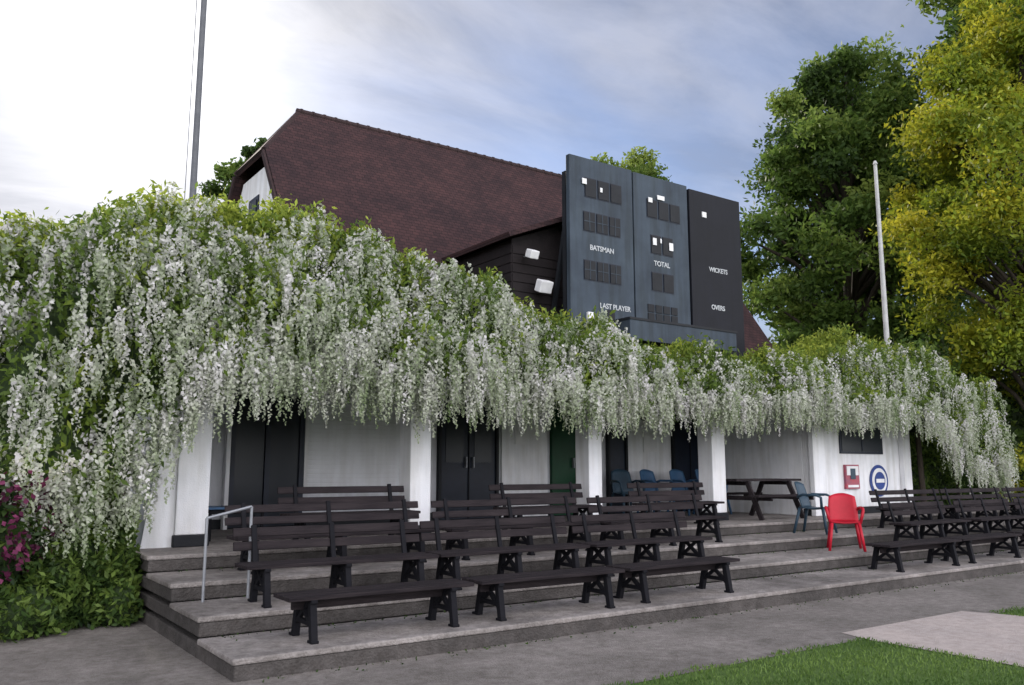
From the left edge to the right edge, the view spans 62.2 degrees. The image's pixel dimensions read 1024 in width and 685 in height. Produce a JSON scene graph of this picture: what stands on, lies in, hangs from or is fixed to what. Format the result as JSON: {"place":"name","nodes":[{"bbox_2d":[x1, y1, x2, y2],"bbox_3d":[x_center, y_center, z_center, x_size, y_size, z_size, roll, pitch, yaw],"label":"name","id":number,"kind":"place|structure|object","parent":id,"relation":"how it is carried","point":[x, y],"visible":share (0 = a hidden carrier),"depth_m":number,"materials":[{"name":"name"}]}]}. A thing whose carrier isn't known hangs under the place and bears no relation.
{"place":"outdoors","nodes":[
{"label":"outdoors","id":0,"kind":"place"},
{"bbox_2d":[208,506,264,540],"bbox_3d":[-3.717,2.391,11.267,0.800,0.430,0.500,6,-10,-35],"label":"table","id":1,"kind":"object","parent":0,"point":[215,509],"visible":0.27,"depth_m":10.94,"materials":[{"name":"blue plastic"}]},
{"bbox_2d":[0,0,1003,381],"label":"sky","id":2,"kind":"structure","parent":0,"point":[95,94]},
{"bbox_2d":[0,571,1023,684],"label":"pavement","id":3,"kind":"structure","parent":0,"point":[138,652],"depth_m":7.61,"materials":[{"name":"asphalt"}]},
{"bbox_2d":[0,458,70,637],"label":"flowering shrub","id":4,"kind":"object","parent":3,"relation":"on","point":[17,551],"visible":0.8,"depth_m":8.13,"materials":[{"name":"purple plant"}]},
{"bbox_2d":[0,427,133,519],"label":"boundary hedge","id":5,"kind":"object","parent":3,"relation":"on","point":[75,451],"visible":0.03,"depth_m":16.24,"materials":[{"name":"green plant"}]},
{"bbox_2d":[0,468,147,642],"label":"green shrub","id":6,"kind":"object","parent":3,"relation":"on","point":[98,589],"visible":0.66,"depth_m":8.63,"materials":[{"name":"green plant"}]},
{"bbox_2d":[93,204,131,494],"bbox_3d":[-14.264,0.521,31.947,4.402,11.716,4.844,3,-9,-18],"label":"ash tree","id":7,"kind":"object","parent":3,"relation":"on","point":[103,210],"depth_m":31.54,"materials":[{"name":"green plant"}]},
{"bbox_2d":[184,0,206,200],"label":"flagpole","id":8,"kind":"object","parent":3,"relation":"on","point":[196,126],"visible":0.22,"depth_m":14.24,"materials":[{"name":"white metal"}]},
{"bbox_2d":[197,137,266,230],"bbox_3d":[-9.213,-0.723,30.506,3.677,13.746,4.094,-1,-9,9],"label":"ash tree","id":9,"kind":"object","parent":3,"relation":"on","point":[224,174],"visible":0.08,"depth_m":30.11,"materials":[{"name":"green plant"}]},
{"bbox_2d":[0,179,1019,575],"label":"wisteria","id":10,"kind":"object","parent":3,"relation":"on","point":[104,333],"visible":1,"depth_m":10.79,"materials":[{"name":"white petal"},{"name":"leaf"},{"name":"bark"}]},
{"bbox_2d":[134,506,1023,681],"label":"concrete terrace","id":11,"kind":"structure","parent":3,"relation":"on","point":[178,613],"depth_m":9.24,"materials":[{"name":"grey concrete"}]},
{"bbox_2d":[201,505,252,601],"bbox_3d":[-2.792,2.064,8.341,0.470,0.905,0.030,7,-11,-37],"label":"handrail","id":12,"kind":"object","parent":11,"relation":"on","point":[250,507],"visible":0.97,"depth_m":8.31,"materials":[{"name":"metal"}]},
{"bbox_2d":[224,499,434,573],"bbox_3d":[-2.012,2.189,9.716,2.400,0.729,0.565,6,-10,-35],"label":"park bench","id":13,"kind":"object","parent":11,"relation":"on","point":[243,520],"visible":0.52,"depth_m":9.80,"materials":[{"name":"brown wood"}]},
{"bbox_2d":[233,520,438,607],"bbox_3d":[-1.723,2.184,8.507,2.000,0.729,0.565,6,-10,-33],"label":"park bench","id":14,"kind":"object","parent":11,"relation":"on","point":[261,577],"visible":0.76,"depth_m":8.54,"materials":[{"name":"brown wood"}]},
{"bbox_2d":[277,484,420,539],"bbox_3d":[-2.042,2.172,10.777,1.750,0.729,0.565,6,-10,-34],"label":"park bench","id":15,"kind":"object","parent":11,"relation":"on","point":[295,490],"visible":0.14,"depth_m":10.90,"materials":[{"name":"brown wood"}]},
{"bbox_2d":[273,578,473,644],"bbox_3d":[-1.222,2.406,7.662,1.800,0.386,0.540,6,-10,-34],"label":"park bench","id":16,"kind":"object","parent":11,"relation":"on","point":[306,604],"visible":1,"depth_m":7.56,"materials":[{"name":"brown wood"}]},
{"bbox_2d":[419,514,589,590],"bbox_3d":[-0.039,2.358,9.663,2.000,0.729,0.565,6,-10,-33],"label":"park bench","id":17,"kind":"object","parent":11,"relation":"on","point":[454,555],"visible":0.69,"depth_m":9.70,"materials":[{"name":"brown wood"}]},
{"bbox_2d":[431,496,599,560],"bbox_3d":[0.104,2.401,11.122,2.400,0.729,0.565,6,-11,-36],"label":"park bench","id":18,"kind":"object","parent":11,"relation":"on","point":[508,502],"visible":0.65,"depth_m":11.13,"materials":[{"name":"brown wood"}]},
{"bbox_2d":[130,108,912,548],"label":"cricket pavilion","id":19,"kind":"structure","parent":11,"relation":"on","point":[464,208],"depth_m":17.72,"materials":[{"name":"white paint"}]},
{"bbox_2d":[220,388,692,529],"bbox_3d":[-0.542,2.190,15.977,11.210,2.230,0.140,6,-10,-35],"label":"glazed door and details","id":20,"kind":"structure","parent":19,"relation":"in","point":[260,457],"depth_m":13.71,"materials":[{"name":"black glass"}]},
{"bbox_2d":[436,393,498,519],"bbox_3d":[-0.811,2.119,15.839,1.320,2.290,0.088,6,-10,-35],"label":"double door","id":21,"kind":"structure","parent":19,"relation":"in","point":[451,477],"depth_m":15.77,"materials":[{"name":"blue paint"}]},
{"bbox_2d":[549,405,575,515],"bbox_3d":[1.064,2.364,17.131,0.700,2.190,0.088,6,-10,-35],"label":"green door","id":22,"kind":"structure","parent":19,"relation":"in","point":[562,444],"depth_m":17.10,"materials":[{"name":"paint"}]},
{"bbox_2d":[605,412,628,512],"bbox_3d":[2.219,2.485,17.930,0.560,2.190,0.088,6,-10,-35],"label":"narrow door","id":23,"kind":"structure","parent":19,"relation":"in","point":[616,448],"depth_m":17.90,"materials":[{"name":"blue paint"}]},
{"bbox_2d":[550,154,744,359],"bbox_3d":[3.189,-1.345,19.293,5.320,4.790,1.609,6,-10,-35],"label":"cricket scoreboard","id":24,"kind":"object","parent":19,"relation":"on","point":[650,259],"visible":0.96,"depth_m":18.80,"materials":[{"name":"paint"}]},
{"bbox_2d":[583,177,679,322],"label":"number windows","id":25,"kind":"structure","parent":24,"relation":"in","point":[664,211],"depth_m":18.43,"materials":[{"name":"blue paint"}]},
{"bbox_2d":[670,420,699,510],"bbox_3d":[4.022,2.648,19.182,1.120,2.240,0.088,6,-10,-35],"label":"double door","id":26,"kind":"structure","parent":19,"relation":"in","point":[680,452],"depth_m":19.10,"materials":[{"name":"blue paint"}]},
{"bbox_2d":[843,465,859,488],"bbox_3d":[7.132,2.816,17.811,0.470,0.500,0.070,6,-10,-35],"label":"cabinet","id":27,"kind":"object","parent":19,"relation":"attached to","point":[851,477],"depth_m":17.76,"materials":[{"name":"red plastic"}]},
{"bbox_2d":[838,426,882,453],"bbox_3d":[7.484,2.099,18.186,1.550,0.570,0.049,6,-10,-35],"label":"window","id":28,"kind":"structure","parent":19,"relation":"in","point":[847,444],"depth_m":18.13,"materials":[{"name":"black glass"}]},
{"bbox_2d":[870,465,887,496],"bbox_3d":[7.959,2.992,18.380,0.680,0.680,0.045,6,-10,-35],"label":"round sign","id":29,"kind":"object","parent":19,"relation":"attached to","point":[878,478],"visible":0.86,"depth_m":18.36,"materials":[{"name":"blue metal"}]},
{"bbox_2d":[461,566,624,621],"bbox_3d":[0.340,2.568,8.732,1.800,0.386,0.540,6,-10,-33],"label":"park bench","id":30,"kind":"object","parent":11,"relation":"on","point":[498,584],"visible":0.99,"depth_m":8.62,"materials":[{"name":"brown wood"}]},
{"bbox_2d":[488,482,601,529],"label":"park bench","id":31,"kind":"object","parent":11,"relation":"on","point":[501,487],"visible":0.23,"depth_m":12.73,"materials":[{"name":"brown wood"}]},
{"bbox_2d":[178,525,1016,681],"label":"leaf litter","id":32,"kind":"object","parent":11,"relation":"on","point":[693,617],"visible":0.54,"depth_m":9.48,"materials":[{"name":"brown plant"}]},
{"bbox_2d":[608,469,646,513],"bbox_3d":[2.269,2.966,16.735,0.628,0.934,0.640,4,-9,-23],"label":"plastic chair","id":33,"kind":"object","parent":11,"relation":"on","point":[620,479],"visible":0.69,"depth_m":16.95,"materials":[{"name":"blue plastic"}]},
{"bbox_2d":[570,510,712,576],"bbox_3d":[1.696,2.534,10.833,2.000,0.729,0.565,6,-10,-34],"label":"park bench","id":34,"kind":"object","parent":11,"relation":"on","point":[638,543],"visible":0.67,"depth_m":10.85,"materials":[{"name":"brown wood"}]},
{"bbox_2d":[586,493,726,549],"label":"park bench","id":35,"kind":"object","parent":11,"relation":"on","point":[650,508],"visible":0.72,"depth_m":12.58,"materials":[{"name":"brown wood"}]},
{"bbox_2d":[637,469,676,512],"bbox_3d":[2.944,3.054,17.323,0.628,0.934,0.640,7,-11,-40],"label":"plastic chair","id":36,"kind":"object","parent":11,"relation":"on","point":[647,476],"visible":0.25,"depth_m":17.53,"materials":[{"name":"blue plastic"}]},
{"bbox_2d":[606,556,739,603],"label":"park bench","id":37,"kind":"object","parent":11,"relation":"on","point":[642,571],"visible":0.95,"depth_m":9.74,"materials":[{"name":"brown wood"}]},
{"bbox_2d":[627,481,724,524],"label":"park bench","id":38,"kind":"object","parent":11,"relation":"on","point":[693,484],"visible":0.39,"depth_m":14.26,"materials":[{"name":"brown wood"}]},
{"bbox_2d":[667,469,697,515],"bbox_3d":[3.592,3.086,17.531,0.628,0.934,0.640,7,-11,-37],"label":"plastic chair","id":39,"kind":"object","parent":11,"relation":"on","point":[677,476],"visible":0.3,"depth_m":17.77,"materials":[{"name":"blue plastic"}]},
{"bbox_2d":[692,469,731,513],"bbox_3d":[4.155,3.108,17.678,0.640,0.934,0.628,-7,-11,37],"label":"plastic chair","id":40,"kind":"object","parent":11,"relation":"on","point":[697,477],"visible":0.11,"depth_m":17.67,"materials":[{"name":"blue plastic"}]},
{"bbox_2d":[726,478,813,520],"bbox_3d":[4.685,3.004,16.319,1.900,0.757,1.695,6,-10,-35],"label":"picnic table","id":41,"kind":"object","parent":11,"relation":"on","point":[754,497],"visible":0.6,"depth_m":16.08,"materials":[{"name":"brown wood"}]},
{"bbox_2d":[793,481,837,534],"bbox_3d":[5.261,2.872,14.793,0.609,0.890,0.598,-7,-11,37],"label":"plastic chair","id":42,"kind":"object","parent":11,"relation":"on","point":[803,496],"visible":0.92,"depth_m":14.79,"materials":[{"name":"blue plastic"}]},
{"bbox_2d":[824,493,866,551],"bbox_3d":[5.319,2.869,13.593,0.598,0.890,0.609,-3,-9,16],"label":"plastic chair","id":43,"kind":"object","parent":11,"relation":"on","point":[842,508],"visible":1,"depth_m":13.77,"materials":[{"name":"red plastic"}]},
{"bbox_2d":[865,538,961,572],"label":"park bench","id":44,"kind":"object","parent":11,"relation":"on","point":[898,547],"visible":1,"depth_m":12.48,"materials":[{"name":"brown wood"}]},
{"bbox_2d":[869,488,962,528],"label":"park bench","id":45,"kind":"object","parent":11,"relation":"on","point":[907,498],"visible":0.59,"depth_m":16.51,"materials":[{"name":"brown wood"}]},
{"bbox_2d":[881,500,970,540],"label":"park bench","id":46,"kind":"object","parent":11,"relation":"on","point":[944,531],"visible":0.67,"depth_m":14.76,"materials":[{"name":"brown wood"}]},
{"bbox_2d":[939,532,1021,563],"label":"park bench","id":47,"kind":"object","parent":11,"relation":"on","point":[968,541],"visible":0.8,"depth_m":13.79,"materials":[{"name":"brown wood"}]},
{"bbox_2d":[939,487,1023,524],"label":"park bench","id":48,"kind":"object","parent":11,"relation":"on","point":[973,497],"visible":0.54,"depth_m":17.97,"materials":[{"name":"brown wood"}]},
{"bbox_2d":[952,497,1023,532],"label":"park bench","id":49,"kind":"object","parent":11,"relation":"on","point":[1008,519],"visible":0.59,"depth_m":16.02,"materials":[{"name":"brown wood"}]},
{"bbox_2d":[1001,486,1023,513],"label":"park bench","id":50,"kind":"object","parent":11,"relation":"on","point":[1008,494],"visible":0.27,"depth_m":19.11,"materials":[{"name":"brown wood"}]},
{"bbox_2d":[1007,530,1023,553],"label":"park bench","id":51,"kind":"object","parent":11,"relation":"on","point":[1021,538],"visible":0.49,"depth_m":14.65,"materials":[{"name":"brown wood"}]},
{"bbox_2d":[1012,497,1023,529],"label":"park bench","id":52,"kind":"object","parent":11,"relation":"on","point":[1018,500],"visible":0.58,"depth_m":17.11,"materials":[{"name":"brown wood"}]},
{"bbox_2d":[590,146,671,181],"bbox_3d":[5.089,-0.820,34.836,5.289,15.228,5.916,6,-10,-35],"label":"ash tree","id":53,"kind":"object","parent":3,"relation":"on","point":[635,162],"visible":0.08,"depth_m":35.41,"materials":[{"name":"green plant"}]},
{"bbox_2d":[735,24,996,358],"bbox_3d":[14.346,-3.058,35.924,12.276,19.978,10.892,6,-10,-35],"label":"lime tree","id":54,"kind":"object","parent":3,"relation":"on","point":[809,153],"visible":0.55,"depth_m":34.29,"materials":[{"name":"green plant"}]},
{"bbox_2d":[759,85,989,347],"bbox_3d":[17.489,-2.606,39.835,11.433,20.250,10.396,6,-10,-35],"label":"lime tree","id":55,"kind":"object","parent":3,"relation":"on","point":[963,298],"visible":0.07,"depth_m":37.94,"materials":[{"name":"green plant"}]},
{"bbox_2d":[873,161,889,343],"bbox_3d":[10.082,-0.049,22.825,0.160,10.100,0.160,6,-10,-35],"label":"flagpole","id":56,"kind":"object","parent":3,"relation":"on","point":[883,289],"visible":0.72,"depth_m":23.11,"materials":[{"name":"metal"}]},
{"bbox_2d":[909,426,965,504],"bbox_3d":[9.756,3.299,20.852,1.799,2.973,4.042,-8,-12,44],"label":"climber hedge","id":57,"kind":"object","parent":3,"relation":"on","point":[935,478],"visible":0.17,"depth_m":20.79,"materials":[{"name":"green plant"}]},
{"bbox_2d":[864,0,1023,412],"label":"maple tree","id":58,"kind":"object","parent":3,"relation":"on","point":[981,113],"visible":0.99,"depth_m":25.28,"materials":[{"name":"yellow plant"}]},
{"bbox_2d":[906,0,1022,364],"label":"oak tree","id":59,"kind":"object","parent":3,"relation":"on","point":[951,28],"visible":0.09,"depth_m":30.83,"materials":[{"name":"green plant"}]},
{"bbox_2d":[601,605,1023,684],"bbox_3d":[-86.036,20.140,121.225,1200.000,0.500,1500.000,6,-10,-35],"label":"ground","id":60,"kind":"structure","parent":0,"point":[845,650],"depth_m":6.87,"materials":[{"name":"green plant"}]},
{"bbox_2d":[873,319,1023,499],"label":"laurel hedge","id":61,"kind":"object","parent":60,"relation":"on","point":[1014,417],"visible":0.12,"depth_m":25.98,"materials":[{"name":"green plant"}]},
{"bbox_2d":[996,442,1023,501],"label":"golden shrub","id":62,"kind":"object","parent":60,"relation":"on","point":[1020,467],"visible":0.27,"depth_m":22.28,"materials":[{"name":"yellow plant"}]},
{"bbox_2d":[843,611,1023,666],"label":"path","id":63,"kind":"structure","parent":0,"point":[995,637],"depth_m":8.33,"materials":[{"name":"grey concrete"}]}
]}

